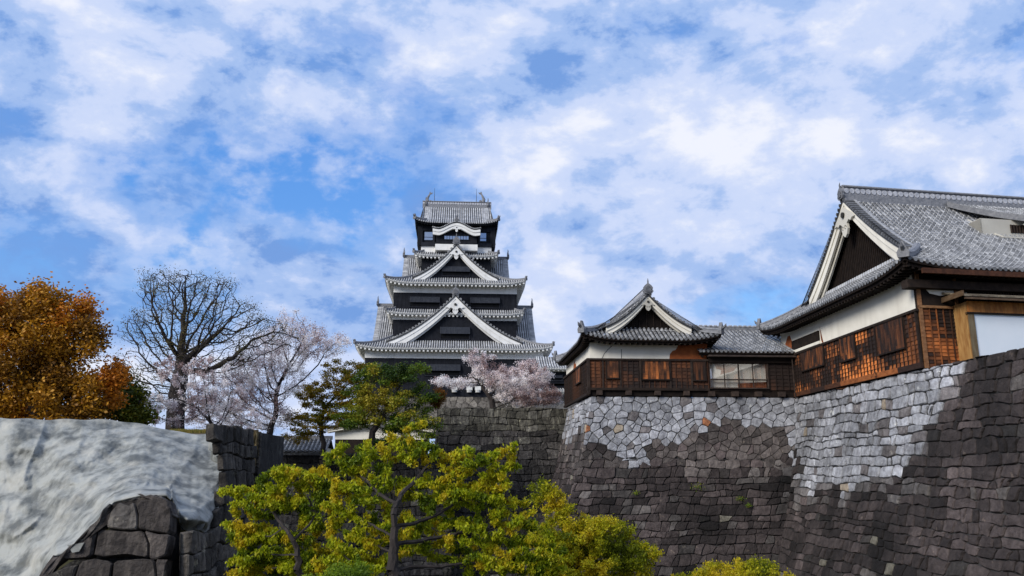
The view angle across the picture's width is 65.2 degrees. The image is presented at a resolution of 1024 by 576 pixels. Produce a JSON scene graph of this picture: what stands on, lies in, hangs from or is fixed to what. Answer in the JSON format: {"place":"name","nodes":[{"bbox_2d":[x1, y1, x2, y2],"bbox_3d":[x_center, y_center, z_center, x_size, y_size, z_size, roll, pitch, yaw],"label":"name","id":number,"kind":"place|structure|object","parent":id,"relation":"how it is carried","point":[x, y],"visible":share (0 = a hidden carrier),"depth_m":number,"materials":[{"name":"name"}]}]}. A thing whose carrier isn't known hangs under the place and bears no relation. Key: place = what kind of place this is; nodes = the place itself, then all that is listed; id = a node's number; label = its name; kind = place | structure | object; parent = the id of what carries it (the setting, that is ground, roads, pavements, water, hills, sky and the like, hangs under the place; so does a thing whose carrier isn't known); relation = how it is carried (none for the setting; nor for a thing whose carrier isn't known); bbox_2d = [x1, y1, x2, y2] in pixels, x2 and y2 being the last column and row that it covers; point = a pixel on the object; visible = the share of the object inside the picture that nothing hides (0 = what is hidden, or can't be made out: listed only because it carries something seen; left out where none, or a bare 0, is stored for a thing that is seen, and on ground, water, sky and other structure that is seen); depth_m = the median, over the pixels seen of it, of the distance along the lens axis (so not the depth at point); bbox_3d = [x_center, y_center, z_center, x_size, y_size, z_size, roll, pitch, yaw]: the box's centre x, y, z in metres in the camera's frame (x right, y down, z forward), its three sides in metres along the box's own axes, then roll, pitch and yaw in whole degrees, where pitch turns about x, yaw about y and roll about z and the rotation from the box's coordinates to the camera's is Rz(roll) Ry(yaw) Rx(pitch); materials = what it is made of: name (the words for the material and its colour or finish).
{"place":"outdoors","nodes":[
{"label":"outdoors","id":0,"kind":"place"},
{"bbox_2d":[57,433,205,570],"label":"earth bank","id":1,"kind":"structure","parent":0,"point":[69,561],"depth_m":33.78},
{"bbox_2d":[0,271,140,420],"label":"broadleaf tree","id":2,"kind":"object","parent":1,"relation":"on","point":[46,380],"visible":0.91,"depth_m":45.31,"materials":[{"name":"orange plant"}]},
{"bbox_2d":[0,418,221,575],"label":"grey sheet","id":3,"kind":"object","parent":1,"relation":"on","point":[64,483],"visible":0.91,"depth_m":28.50,"materials":[{"name":"grey fabric"}]},
{"bbox_2d":[88,358,164,425],"bbox_3d":[-23.960,7.636,49.697,4.882,6.710,3.508,0,-13,0],"label":"evergreen tree","id":4,"kind":"object","parent":1,"relation":"on","point":[135,410],"visible":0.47,"depth_m":49.16,"materials":[{"name":"green plant"}]},
{"bbox_2d":[143,353,263,429],"bbox_3d":[-21.077,8.231,53.421,8.885,7.711,4.234,0,-13,0],"label":"cherry tree","id":5,"kind":"object","parent":1,"relation":"on","point":[206,402],"visible":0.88,"depth_m":53.43,"materials":[{"name":"pink plant"}]},
{"bbox_2d":[108,264,302,429],"bbox_3d":[-22.065,5.722,58.002,14.217,14.989,6.435,0,-13,0],"label":"bare tree","id":6,"kind":"object","parent":1,"relation":"on","point":[181,351],"visible":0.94,"depth_m":58.19,"materials":[{"name":"brown plant"}]},
{"bbox_2d":[169,428,205,432],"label":"grass","id":7,"kind":"structure","parent":0,"point":[194,430],"depth_m":34.85,"materials":[{"name":"green plant"}]},
{"bbox_2d":[185,307,351,434],"bbox_3d":[-18.901,7.434,62.042,13.140,12.341,5.882,0,-13,0],"label":"cherry tree","id":8,"kind":"object","parent":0,"point":[253,393],"visible":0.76,"depth_m":61.66,"materials":[{"name":"pink plant"}]},
{"bbox_2d":[282,436,333,452],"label":"tiled wall","id":9,"kind":"structure","parent":0,"point":[314,446],"depth_m":66.60,"materials":[{"name":"tile"}]},
{"bbox_2d":[327,405,434,453],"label":"storehouse","id":10,"kind":"structure","parent":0,"point":[355,437],"depth_m":82.52,"materials":[{"name":"paint"}]},
{"bbox_2d":[0,0,1023,452],"label":"sky","id":11,"kind":"structure","parent":0,"point":[701,150],"materials":[{"name":"blue"}]},
{"bbox_2d":[536,356,578,408],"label":"tower","id":12,"kind":"structure","parent":0,"point":[552,366],"depth_m":112.03,"materials":[{"name":"grey tile"}]},
{"bbox_2d":[547,375,562,380],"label":"window","id":13,"kind":"structure","parent":12,"relation":"in","point":[557,377],"depth_m":111.91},
{"bbox_3d":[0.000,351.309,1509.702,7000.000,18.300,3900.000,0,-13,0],"label":"ground","id":14,"kind":"structure","parent":0,"visible":0},
{"bbox_2d":[39,423,256,575],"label":"stone wall","id":15,"kind":"structure","parent":14,"relation":"on","point":[143,535],"depth_m":23.52,"materials":[{"name":"grey stone"}]},
{"bbox_2d":[253,430,283,575],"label":"stone wall","id":16,"kind":"structure","parent":14,"relation":"on","point":[270,448],"depth_m":35.93,"materials":[{"name":"grey stone"}]},
{"bbox_2d":[216,463,343,575],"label":"yellow green tree","id":17,"kind":"object","parent":14,"relation":"on","point":[268,557],"visible":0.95,"depth_m":21.85,"materials":[{"name":"green plant"}]},
{"bbox_2d":[202,453,452,575],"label":"stone wall","id":18,"kind":"structure","parent":14,"relation":"on","point":[307,462],"depth_m":63.94,"materials":[{"name":"grey stone"}]},
{"bbox_2d":[301,554,372,575],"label":"green shrub","id":19,"kind":"object","parent":14,"relation":"on","point":[361,569],"visible":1,"depth_m":18.01,"materials":[{"name":"green plant"}]},
{"bbox_2d":[304,419,568,575],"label":"yellow green tree","id":20,"kind":"object","parent":14,"relation":"on","point":[511,561],"visible":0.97,"depth_m":20.00,"materials":[{"name":"green plant"}]},
{"bbox_2d":[435,408,566,575],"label":"stone wall","id":21,"kind":"structure","parent":14,"relation":"on","point":[536,433],"depth_m":70.45,"materials":[{"name":"grey stone"}]},
{"bbox_2d":[524,476,664,575],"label":"yellow shrub","id":22,"kind":"object","parent":14,"relation":"on","point":[580,538],"visible":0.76,"depth_m":25.42,"materials":[{"name":"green plant"}]},
{"bbox_2d":[514,397,798,575],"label":"stone wall","id":23,"kind":"structure","parent":14,"relation":"on","point":[661,454],"depth_m":57.67,"materials":[{"name":"grey stone"}]},
{"bbox_2d":[551,278,725,407],"bbox_3d":[9.887,5.191,67.281,11.263,8.932,16.295,1,-13,-4],"label":"corner turret","id":24,"kind":"object","parent":23,"relation":"on","point":[643,343],"visible":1,"depth_m":60.45,"materials":[{"name":"paint"}]},
{"bbox_2d":[697,325,795,398],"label":"connecting wing","id":25,"kind":"structure","parent":23,"relation":"on","point":[742,363],"depth_m":60.93,"materials":[{"name":"brown wood"}]},
{"bbox_2d":[708,363,769,388],"bbox_3d":[17.207,6.667,60.689,4.576,1.972,0.160,1,-13,-4],"label":"window","id":26,"kind":"structure","parent":25,"relation":"in","point":[710,379],"depth_m":60.64,"materials":[{"name":"grey glass"}]},
{"bbox_2d":[671,554,795,575],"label":"yellow shrub","id":27,"kind":"object","parent":14,"relation":"on","point":[750,567],"visible":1,"depth_m":28.33,"materials":[{"name":"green plant"}]},
{"bbox_2d":[775,348,1023,575],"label":"stone wall","id":28,"kind":"structure","parent":14,"relation":"on","point":[917,473],"depth_m":41.47,"materials":[{"name":"grey stone"}]},
{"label":"upper terrace","id":29,"kind":"structure","parent":0,"visible":0},
{"bbox_2d":[276,358,367,463],"bbox_3d":[-14.698,9.720,63.438,7.623,8.523,4.159,0,-13,0],"label":"tree","id":30,"kind":"object","parent":29,"relation":"on","point":[322,418],"visible":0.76,"depth_m":63.07,"materials":[{"name":"green plant"}]},
{"bbox_2d":[327,360,447,470],"bbox_3d":[-9.519,9.688,61.518,9.254,8.510,4.888,0,-13,0],"label":"maple tree","id":31,"kind":"object","parent":29,"relation":"on","point":[397,421],"visible":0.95,"depth_m":61.03,"materials":[{"name":"green plant"}]},
{"bbox_2d":[427,386,447,419],"bbox_3d":[-5.865,9.279,62.632,1.626,3.161,1.595,-8,-15,31],"label":"maple shrub","id":32,"kind":"object","parent":29,"relation":"on","point":[439,402],"visible":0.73,"depth_m":62.44,"materials":[{"name":"brown plant"}]},
{"bbox_2d":[353,189,554,438],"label":"castle keep","id":33,"kind":"structure","parent":29,"relation":"on","point":[455,291],"depth_m":125.97,"materials":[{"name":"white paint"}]},
{"bbox_2d":[409,296,439,307],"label":"window","id":34,"kind":"structure","parent":33,"relation":"in","point":[414,301],"depth_m":125.92,"materials":[{"name":"black wood"}]},
{"bbox_2d":[424,231,432,240],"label":"window","id":35,"kind":"structure","parent":33,"relation":"in","point":[428,235],"depth_m":131.35,"materials":[{"name":"blue glass"}]},
{"bbox_2d":[425,364,460,375],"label":"window","id":36,"kind":"structure","parent":33,"relation":"in","point":[437,369],"depth_m":121.57,"materials":[{"name":"black wood"}]},
{"bbox_2d":[440,327,469,339],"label":"window","id":37,"kind":"structure","parent":33,"relation":"in","point":[445,332],"depth_m":124.12,"materials":[{"name":"black wood"}]},
{"bbox_2d":[442,266,469,276],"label":"window","id":38,"kind":"structure","parent":33,"relation":"in","point":[446,270],"depth_m":128.31,"materials":[{"name":"black wood"}]},
{"bbox_2d":[444,235,468,239],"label":"window","id":39,"kind":"structure","parent":33,"relation":"in","point":[446,237],"depth_m":130.24,"materials":[{"name":"blue glass"}]},
{"bbox_2d":[480,233,486,241],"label":"window","id":40,"kind":"structure","parent":33,"relation":"in","point":[483,236],"depth_m":131.96,"materials":[{"name":"blue glass"}]},
{"bbox_2d":[470,297,499,308],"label":"window","id":41,"kind":"structure","parent":33,"relation":"in","point":[475,302],"depth_m":126.57,"materials":[{"name":"black wood"}]},
{"bbox_2d":[505,365,518,374],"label":"window","id":42,"kind":"structure","parent":33,"relation":"in","point":[508,368],"depth_m":122.37,"materials":[{"name":"black wood"}]},
{"bbox_2d":[428,347,563,407],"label":"cherry tree","id":43,"kind":"object","parent":29,"relation":"on","point":[502,378],"visible":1,"depth_m":73.24,"materials":[{"name":"pink plant"}]},
{"bbox_2d":[754,183,1023,397],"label":"castle hall","id":44,"kind":"structure","parent":29,"relation":"on","point":[900,290],"depth_m":50.52,"materials":[{"name":"paint"}]},
{"bbox_2d":[791,330,820,351],"bbox_3d":[21.679,4.037,59.194,0.119,0.949,5.280,0,-13,-2],"label":"upper window","id":45,"kind":"structure","parent":44,"relation":"in","point":[812,339],"depth_m":58.85,"materials":[{"name":"paint"}]}
]}

